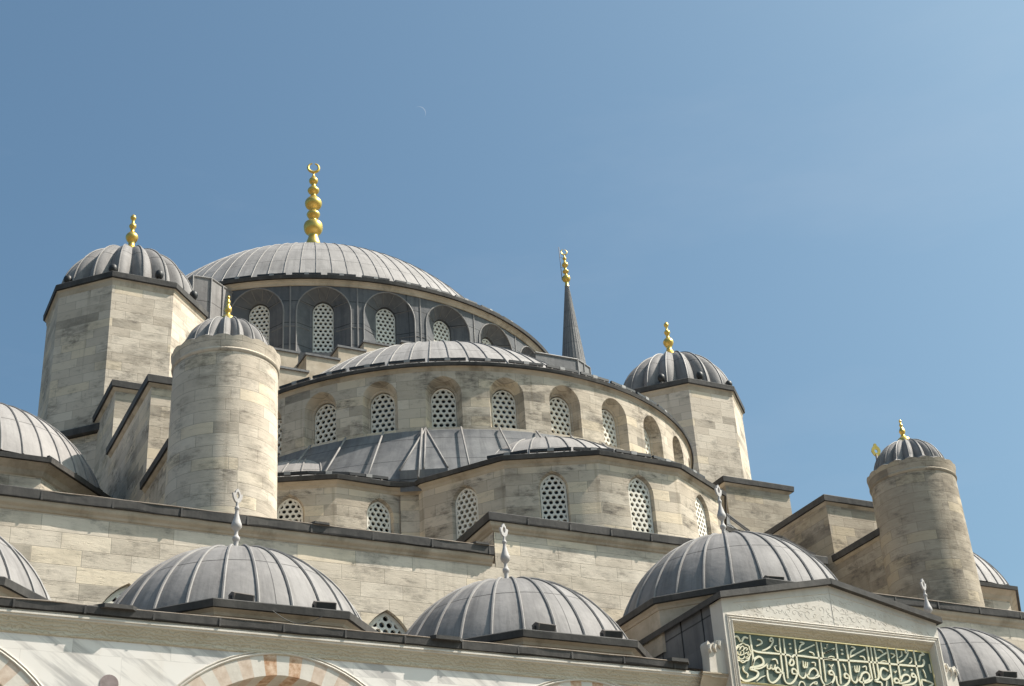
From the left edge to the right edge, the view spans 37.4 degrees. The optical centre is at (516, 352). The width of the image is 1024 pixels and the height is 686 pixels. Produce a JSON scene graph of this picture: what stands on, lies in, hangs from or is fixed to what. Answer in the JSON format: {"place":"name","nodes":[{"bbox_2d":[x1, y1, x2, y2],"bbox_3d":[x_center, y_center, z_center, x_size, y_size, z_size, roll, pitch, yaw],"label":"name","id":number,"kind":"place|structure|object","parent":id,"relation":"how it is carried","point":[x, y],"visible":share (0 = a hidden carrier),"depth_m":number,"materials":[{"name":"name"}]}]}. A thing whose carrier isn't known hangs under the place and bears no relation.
{"place":"outdoors","nodes":[
{"label":"outdoors","id":0,"kind":"place"},
{"bbox_2d":[103,275,590,618],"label":"prayer hall","id":1,"kind":"structure","parent":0,"point":[213,294],"depth_m":63.66,"materials":[{"name":"stone"}]},
{"bbox_2d":[0,402,111,497],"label":"corner dome","id":2,"kind":"structure","parent":1,"relation":"on","point":[34,441],"depth_m":44.80,"materials":[{"name":"metal"}]},
{"bbox_2d":[37,214,208,472],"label":"octagonal tower","id":3,"kind":"structure","parent":1,"relation":"on","point":[132,318],"depth_m":56.67,"materials":[{"name":"stone"}]},
{"bbox_2d":[63,275,71,282],"bbox_3d":[-17.166,-2.730,57.982,0.340,0.540,0.340,10,-32,-24],"label":"spotlight","id":4,"kind":"object","parent":3,"relation":"attached to","point":[67,278],"visible":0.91,"depth_m":57.89,"materials":[{"name":"black paint"}]},
{"bbox_2d":[109,264,116,270],"bbox_3d":[-15.309,-3.128,57.493,0.340,0.540,0.340,10,-32,-24],"label":"spotlight","id":5,"kind":"object","parent":3,"relation":"attached to","point":[112,267],"visible":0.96,"depth_m":57.40,"materials":[{"name":"black paint"}]},
{"bbox_2d":[155,270,163,278],"bbox_3d":[-13.687,-2.927,58.060,0.340,0.540,0.340,10,-32,-24],"label":"spotlight","id":6,"kind":"object","parent":3,"relation":"attached to","point":[159,274],"visible":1,"depth_m":57.98,"materials":[{"name":"black paint"}]},
{"bbox_2d":[189,290,197,299],"bbox_3d":[-12.675,-2.196,59.513,0.340,0.540,0.340,10,-32,-24],"label":"spotlight","id":7,"kind":"object","parent":3,"relation":"attached to","point":[194,294],"visible":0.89,"depth_m":59.44,"materials":[{"name":"black paint"}]},
{"bbox_2d":[92,374,171,503],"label":"stepped buttress","id":8,"kind":"structure","parent":1,"relation":"attached to","point":[133,418],"depth_m":47.49,"materials":[{"name":"stone"}]},
{"bbox_2d":[164,295,280,518],"bbox_3d":[-8.324,2.176,43.115,3.160,8.930,3.160,10,-32,-24],"label":"round turret","id":9,"kind":"object","parent":1,"relation":"on","point":[223,429],"visible":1,"depth_m":41.92,"materials":[{"name":"beige stone"}]},
{"bbox_2d":[277,458,400,533],"bbox_3d":[-7.000,7.634,51.743,12.449,7.756,12.397,10,-32,-24],"label":"exedra","id":10,"kind":"object","parent":1,"relation":"attached to","point":[348,501],"visible":0.13,"depth_m":46.88,"materials":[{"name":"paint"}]},
{"bbox_2d":[277,498,302,521],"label":"window","id":11,"kind":"structure","parent":10,"relation":"in","point":[290,509],"depth_m":46.69,"materials":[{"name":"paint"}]},
{"bbox_2d":[277,471,307,475],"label":"light bar","id":12,"kind":"object","parent":10,"relation":"attached to","point":[289,473],"visible":0.66,"depth_m":47.09,"materials":[{"name":"black paint"}]},
{"bbox_2d":[308,471,348,474],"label":"light bar","id":13,"kind":"object","parent":10,"relation":"attached to","point":[322,472],"visible":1,"depth_m":47.20,"materials":[{"name":"black paint"}]},
{"bbox_2d":[366,502,390,532],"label":"window","id":14,"kind":"structure","parent":10,"relation":"in","point":[377,515],"depth_m":47.30,"materials":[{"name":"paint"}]},
{"bbox_2d":[186,163,548,361],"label":"central dome","id":15,"kind":"structure","parent":1,"relation":"on","point":[324,313],"depth_m":68.37,"materials":[{"name":"metal"}]},
{"bbox_2d":[223,275,251,280],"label":"light bar","id":16,"kind":"object","parent":15,"relation":"attached to","point":[238,277],"visible":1,"depth_m":67.50,"materials":[{"name":"black paint"}]},
{"bbox_2d":[249,306,269,342],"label":"window","id":17,"kind":"structure","parent":15,"relation":"in","point":[259,316],"depth_m":67.20,"materials":[{"name":"paint"}]},
{"bbox_2d":[257,273,285,276],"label":"light bar","id":18,"kind":"object","parent":15,"relation":"attached to","point":[270,274],"visible":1,"depth_m":67.43,"materials":[{"name":"black paint"}]},
{"bbox_2d":[292,272,320,274],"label":"light bar","id":19,"kind":"object","parent":15,"relation":"attached to","point":[295,273],"visible":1,"depth_m":67.53,"materials":[{"name":"black paint"}]},
{"bbox_2d":[312,304,333,352],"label":"window","id":20,"kind":"structure","parent":15,"relation":"in","point":[323,315],"depth_m":67.09,"materials":[{"name":"paint"}]},
{"bbox_2d":[327,273,355,276],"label":"light bar","id":21,"kind":"object","parent":15,"relation":"attached to","point":[342,274],"visible":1,"depth_m":67.78,"materials":[{"name":"black paint"}]},
{"bbox_2d":[362,275,389,280],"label":"light bar","id":22,"kind":"object","parent":15,"relation":"attached to","point":[374,277],"visible":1,"depth_m":68.19,"materials":[{"name":"black paint"}]},
{"bbox_2d":[376,309,395,344],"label":"window","id":23,"kind":"structure","parent":15,"relation":"in","point":[385,320],"depth_m":68.01,"materials":[{"name":"paint"}]},
{"bbox_2d":[395,280,421,286],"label":"light bar","id":24,"kind":"object","parent":15,"relation":"attached to","point":[408,283],"visible":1,"depth_m":68.78,"materials":[{"name":"black paint"}]},
{"bbox_2d":[426,286,450,294],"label":"light bar","id":25,"kind":"object","parent":15,"relation":"attached to","point":[438,290],"visible":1,"depth_m":69.47,"materials":[{"name":"black paint"}]},
{"bbox_2d":[433,321,449,340],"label":"window","id":26,"kind":"structure","parent":15,"relation":"in","point":[441,331],"depth_m":69.47,"materials":[{"name":"paint"}]},
{"bbox_2d":[455,295,476,303],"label":"light bar","id":27,"kind":"object","parent":15,"relation":"attached to","point":[465,298],"visible":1,"depth_m":70.29,"materials":[{"name":"black paint"}]},
{"bbox_2d":[482,339,490,344],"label":"window","id":28,"kind":"structure","parent":15,"relation":"in","point":[484,341],"depth_m":71.31,"materials":[{"name":"paint"}]},
{"bbox_2d":[390,481,476,535],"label":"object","id":29,"kind":"object","parent":1,"relation":"attached to","point":[410,516],"visible":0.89,"depth_m":47.51,"materials":[{"name":"stone"}]},
{"bbox_2d":[349,472,387,479],"bbox_3d":[-4.631,3.951,47.601,1.280,0.270,0.110,9,-31,-23],"label":"light bar","id":30,"kind":"object","parent":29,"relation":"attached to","point":[370,476],"visible":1,"depth_m":47.60,"materials":[{"name":"black paint"}]},
{"bbox_2d":[0,484,1023,650],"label":"front wall","id":31,"kind":"structure","parent":1,"relation":"attached to","point":[82,549],"depth_m":39.88,"materials":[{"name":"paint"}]},
{"bbox_2d":[104,586,127,602],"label":"window","id":32,"kind":"structure","parent":31,"relation":"in","point":[114,596],"depth_m":36.84,"materials":[{"name":"paint"}]},
{"bbox_2d":[369,612,405,633],"bbox_3d":[-3.389,8.373,39.112,1.580,3.440,0.230,10,-32,-24],"label":"window","id":33,"kind":"structure","parent":31,"relation":"in","point":[385,623],"depth_m":39.77,"materials":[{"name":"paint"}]},
{"bbox_2d":[277,340,749,532],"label":"half dome","id":34,"kind":"structure","parent":1,"relation":"attached to","point":[413,429],"depth_m":52.36,"materials":[{"name":"stone"}]},
{"bbox_2d":[277,420,281,454],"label":"window","id":35,"kind":"structure","parent":34,"relation":"in","point":[279,421],"depth_m":53.42,"materials":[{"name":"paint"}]},
{"bbox_2d":[279,377,310,388],"bbox_3d":[-7.796,1.139,53.346,1.280,0.270,0.110,-17,-31,23],"label":"light bar","id":36,"kind":"object","parent":34,"relation":"attached to","point":[295,382],"visible":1,"depth_m":53.33,"materials":[{"name":"black paint"}]},
{"bbox_2d":[315,404,335,443],"bbox_3d":[-6.553,2.553,52.631,0.850,1.600,0.230,-14,-30,17],"label":"window","id":37,"kind":"structure","parent":34,"relation":"in","point":[325,418],"depth_m":52.62,"materials":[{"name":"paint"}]},
{"bbox_2d":[312,368,346,378],"bbox_3d":[-6.516,0.797,52.887,1.280,0.270,0.110,-13,-30,16],"label":"light bar","id":38,"kind":"object","parent":34,"relation":"attached to","point":[329,373],"visible":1,"depth_m":52.88,"materials":[{"name":"black paint"}]},
{"bbox_2d":[349,362,384,370],"bbox_3d":[-5.169,0.540,52.591,1.280,0.270,0.110,-9,-29,9],"label":"light bar","id":39,"kind":"object","parent":34,"relation":"attached to","point":[365,366],"visible":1,"depth_m":52.59,"materials":[{"name":"black paint"}]},
{"bbox_2d":[371,394,394,432],"bbox_3d":[-4.560,2.176,52.200,0.850,1.600,0.230,-8,-29,7],"label":"window","id":40,"kind":"structure","parent":34,"relation":"in","point":[382,406],"depth_m":52.17,"materials":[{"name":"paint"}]},
{"bbox_2d":[388,358,424,364],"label":"light bar","id":41,"kind":"object","parent":34,"relation":"attached to","point":[406,361],"visible":1,"depth_m":52.46,"materials":[{"name":"black paint"}]},
{"bbox_2d":[431,389,456,427],"bbox_3d":[-2.492,2.010,52.159,0.850,1.600,0.230,-2,-29,-4],"label":"window","id":42,"kind":"structure","parent":34,"relation":"in","point":[443,402],"depth_m":52.13,"materials":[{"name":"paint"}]},
{"bbox_2d":[429,357,465,361],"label":"light bar","id":43,"kind":"object","parent":34,"relation":"attached to","point":[447,359],"visible":1,"depth_m":52.50,"materials":[{"name":"black paint"}]},
{"bbox_2d":[469,357,505,362],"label":"light bar","id":44,"kind":"object","parent":34,"relation":"attached to","point":[488,360],"visible":1,"depth_m":52.73,"materials":[{"name":"black paint"}]},
{"bbox_2d":[492,390,516,428],"bbox_3d":[-0.447,2.064,52.512,0.850,1.600,0.230,5,-30,-15],"label":"window","id":45,"kind":"structure","parent":34,"relation":"in","point":[503,403],"depth_m":52.49,"materials":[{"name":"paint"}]},
{"bbox_2d":[508,360,542,366],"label":"light bar","id":46,"kind":"object","parent":34,"relation":"attached to","point":[526,363],"visible":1,"depth_m":53.10,"materials":[{"name":"black paint"}]},
{"bbox_2d":[550,398,570,435],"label":"window","id":47,"kind":"structure","parent":34,"relation":"in","point":[559,410],"depth_m":53.25,"materials":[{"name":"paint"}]},
{"bbox_2d":[546,364,577,373],"bbox_3d":[1.629,0.646,53.636,1.280,0.270,0.110,12,-32,-26],"label":"light bar","id":48,"kind":"object","parent":34,"relation":"attached to","point":[561,368],"visible":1,"depth_m":53.62,"materials":[{"name":"black paint"}]},
{"bbox_2d":[580,371,608,381],"bbox_3d":[2.816,0.942,54.322,1.280,0.270,0.110,17,-35,-33],"label":"light bar","id":49,"kind":"object","parent":34,"relation":"attached to","point":[593,376],"visible":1,"depth_m":54.28,"materials":[{"name":"black paint"}]},
{"bbox_2d":[602,410,616,446],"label":"window","id":50,"kind":"structure","parent":34,"relation":"in","point":[608,421],"depth_m":54.40,"materials":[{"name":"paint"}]},
{"bbox_2d":[610,381,635,392],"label":"light bar","id":51,"kind":"object","parent":34,"relation":"attached to","point":[622,386],"visible":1,"depth_m":55.10,"materials":[{"name":"black paint"}]},
{"bbox_2d":[636,392,656,404],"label":"light bar","id":52,"kind":"object","parent":34,"relation":"attached to","point":[640,394],"visible":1,"depth_m":56.03,"materials":[{"name":"black paint"}]},
{"bbox_2d":[644,429,650,453],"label":"window","id":53,"kind":"structure","parent":34,"relation":"in","point":[647,443],"depth_m":55.97,"materials":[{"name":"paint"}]},
{"bbox_2d":[390,436,726,540],"bbox_3d":[1.116,6.872,51.382,12.450,7.756,12.391,10,-32,-24],"label":"exedra","id":54,"kind":"object","parent":1,"relation":"attached to","point":[610,489],"visible":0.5,"depth_m":46.62,"materials":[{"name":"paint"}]},
{"bbox_2d":[455,488,478,538],"bbox_3d":[-1.440,5.210,46.563,0.800,2.200,0.230,-17,-32,23],"label":"window","id":55,"kind":"structure","parent":54,"relation":"in","point":[459,499],"depth_m":46.65,"materials":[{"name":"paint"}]},
{"bbox_2d":[487,450,527,458],"bbox_3d":[-0.271,3.218,46.822,1.280,0.270,0.110,-10,-29,10],"label":"light bar","id":56,"kind":"object","parent":54,"relation":"attached to","point":[511,453],"visible":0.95,"depth_m":46.80,"materials":[{"name":"black paint"}]},
{"bbox_2d":[530,447,570,452],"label":"light bar","id":57,"kind":"object","parent":54,"relation":"attached to","point":[553,449],"visible":1,"depth_m":46.72,"materials":[{"name":"black paint"}]},
{"bbox_2d":[540,475,568,521],"bbox_3d":[1.167,4.751,46.057,0.800,2.200,0.230,-3,-29,-1],"label":"window","id":58,"kind":"structure","parent":54,"relation":"in","point":[553,495],"depth_m":46.15,"materials":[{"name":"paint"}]},
{"bbox_2d":[573,447,613,451],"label":"light bar","id":59,"kind":"object","parent":54,"relation":"attached to","point":[588,448],"visible":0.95,"depth_m":46.86,"materials":[{"name":"black paint"}]},
{"bbox_2d":[615,449,651,457],"bbox_3d":[3.668,3.218,47.316,1.280,0.270,0.110,10,-32,-24],"label":"light bar","id":60,"kind":"object","parent":54,"relation":"attached to","point":[634,453],"visible":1,"depth_m":47.31,"materials":[{"name":"black paint"}]},
{"bbox_2d":[628,478,653,532],"bbox_3d":[3.780,4.914,46.682,0.800,2.200,0.230,11,-32,-25],"label":"window","id":61,"kind":"structure","parent":54,"relation":"in","point":[639,496],"depth_m":46.72,"materials":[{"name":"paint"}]},
{"bbox_2d":[652,455,677,462],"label":"light bar","id":62,"kind":"object","parent":54,"relation":"attached to","point":[658,457],"visible":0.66,"depth_m":47.81,"materials":[{"name":"black paint"}]},
{"bbox_2d":[695,498,707,536],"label":"window","id":63,"kind":"structure","parent":54,"relation":"in","point":[701,521],"depth_m":48.49,"materials":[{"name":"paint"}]},
{"bbox_2d":[623,322,751,482],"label":"octagonal tower","id":64,"kind":"structure","parent":1,"relation":"on","point":[707,412],"depth_m":67.59,"materials":[{"name":"stone"}]},
{"bbox_2d":[658,374,664,382],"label":"spotlight","id":65,"kind":"object","parent":64,"relation":"attached to","point":[661,378],"visible":1,"depth_m":67.97,"materials":[{"name":"black paint"}]},
{"bbox_2d":[696,371,702,379],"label":"spotlight","id":66,"kind":"object","parent":64,"relation":"attached to","point":[699,375],"visible":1,"depth_m":68.01,"materials":[{"name":"black paint"}]},
{"bbox_2d":[727,526,738,531],"bbox_3d":[7.372,8.320,51.830,3.768,4.900,5.000,10,-32,-24],"label":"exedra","id":67,"kind":"object","parent":1,"relation":"attached to","point":[729,529],"visible":0.08,"depth_m":52.76,"materials":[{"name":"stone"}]},
{"bbox_2d":[739,530,818,555],"bbox_3d":[5.589,9.946,57.512,12.449,7.756,12.397,10,-32,-24],"label":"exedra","id":68,"kind":"object","parent":1,"relation":"attached to","point":[805,549],"depth_m":54.28,"materials":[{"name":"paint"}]},
{"bbox_2d":[713,475,888,594],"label":"stepped buttress","id":69,"kind":"structure","parent":1,"relation":"attached to","point":[842,534],"depth_m":57.22,"materials":[{"name":"stone"}]},
{"bbox_2d":[867,419,984,606],"bbox_3d":[14.364,6.343,53.512,3.160,8.930,3.160,10,-32,-24],"label":"round turret","id":70,"kind":"object","parent":1,"relation":"on","point":[918,508],"visible":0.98,"depth_m":52.40,"materials":[{"name":"beige stone"}]},
{"bbox_2d":[973,552,1020,610],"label":"corner dome","id":71,"kind":"structure","parent":1,"relation":"on","point":[1000,594],"depth_m":59.19,"materials":[{"name":"metal"}]},
{"bbox_2d":[0,0,1023,611],"label":"sky","id":72,"kind":"structure","parent":0,"point":[820,203],"materials":[{"name":"blue"}]},
{"bbox_2d":[558,247,585,363],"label":"minaret","id":73,"kind":"object","parent":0,"point":[572,347],"visible":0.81,"depth_m":125.59,"materials":[{"name":"metal"}]},
{"bbox_2d":[871,443,880,459],"bbox_3d":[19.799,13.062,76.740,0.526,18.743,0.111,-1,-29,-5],"label":"finial","id":74,"kind":"object","parent":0,"point":[874,448],"visible":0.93,"depth_m":81.05,"materials":[{"name":"gold metal"}]},
{"label":"courtyard","id":75,"kind":"structure","parent":0,"visible":0},
{"bbox_2d":[0,596,702,685],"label":"portico","id":76,"kind":"structure","parent":75,"relation":"on","point":[49,643],"depth_m":30.48,"materials":[{"name":"stone"}]},
{"bbox_2d":[0,536,50,599],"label":"portico dome","id":77,"kind":"structure","parent":76,"relation":"on","point":[19,577],"depth_m":30.59,"materials":[{"name":"metal"}]},
{"bbox_2d":[113,489,377,637],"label":"portico dome","id":78,"kind":"structure","parent":76,"relation":"on","point":[207,580],"depth_m":32.22,"materials":[{"name":"metal"}]},
{"bbox_2d":[228,591,254,600],"bbox_3d":[-5.689,5.114,31.375,0.520,0.290,0.304,15,-34,-31],"label":"floodlight","id":79,"kind":"object","parent":78,"relation":"on","point":[240,596],"visible":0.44,"depth_m":31.28,"materials":[{"name":"black paint"}]},
{"bbox_2d":[312,601,336,609],"bbox_3d":[-4.068,5.411,32.118,0.520,0.290,0.304,8,-31,-20],"label":"floodlight","id":80,"kind":"object","parent":78,"relation":"on","point":[324,604],"visible":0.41,"depth_m":32.02,"materials":[{"name":"black paint"}]},
{"bbox_2d":[273,611,323,623],"bbox_3d":[-4.474,5.451,31.091,1.108,0.234,0.014,10,-32,-24],"label":"cable","id":81,"kind":"object","parent":76,"relation":"attached to","point":[298,623],"visible":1,"depth_m":31.04,"materials":[{"name":"black paint"}]},
{"bbox_2d":[405,523,652,663],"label":"portico dome","id":82,"kind":"structure","parent":76,"relation":"on","point":[507,609],"depth_m":35.12,"materials":[{"name":"metal"}]},
{"bbox_2d":[532,622,555,631],"bbox_3d":[0.636,6.248,34.225,0.520,0.290,0.304,13,-33,-28],"label":"floodlight","id":83,"kind":"object","parent":82,"relation":"on","point":[543,626],"visible":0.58,"depth_m":34.12,"materials":[{"name":"black paint"}]},
{"bbox_2d":[600,630,622,638],"bbox_3d":[2.203,6.536,34.943,0.520,0.290,0.304,6,-30,-17],"label":"floodlight","id":84,"kind":"object","parent":82,"relation":"on","point":[612,633],"visible":0.56,"depth_m":34.85,"materials":[{"name":"black paint"}]},
{"bbox_2d":[638,578,958,685],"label":"portal","id":85,"kind":"object","parent":76,"relation":"on","point":[701,635],"visible":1,"depth_m":36.88,"materials":[{"name":"stone"}]},
{"bbox_2d":[616,485,837,657],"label":"portico dome","id":86,"kind":"structure","parent":85,"relation":"on","point":[673,584],"depth_m":38.86,"materials":[{"name":"metal"}]},
{"bbox_2d":[763,575,783,579],"bbox_3d":[6.481,5.747,38.093,0.520,0.290,0.304,7,-31,-19],"label":"floodlight","id":87,"kind":"object","parent":86,"relation":"on","point":[775,577],"visible":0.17,"depth_m":38.01,"materials":[{"name":"black paint"}]},
{"bbox_2d":[734,631,935,685],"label":"inscription panel","id":88,"kind":"object","parent":85,"relation":"attached to","point":[770,660],"visible":1,"depth_m":36.52,"materials":[{"name":"green stone"}]},
{"bbox_2d":[919,578,1023,685],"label":"portico dome","id":89,"kind":"structure","parent":76,"relation":"on","point":[974,657],"depth_m":40.74,"materials":[{"name":"metal"}]},
{"bbox_2d":[995,670,1016,677],"bbox_3d":[12.918,8.505,39.854,0.520,0.290,0.304,7,-31,-19],"label":"floodlight","id":90,"kind":"object","parent":89,"relation":"on","point":[1004,673],"visible":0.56,"depth_m":39.76,"materials":[{"name":"black paint"}]}
]}

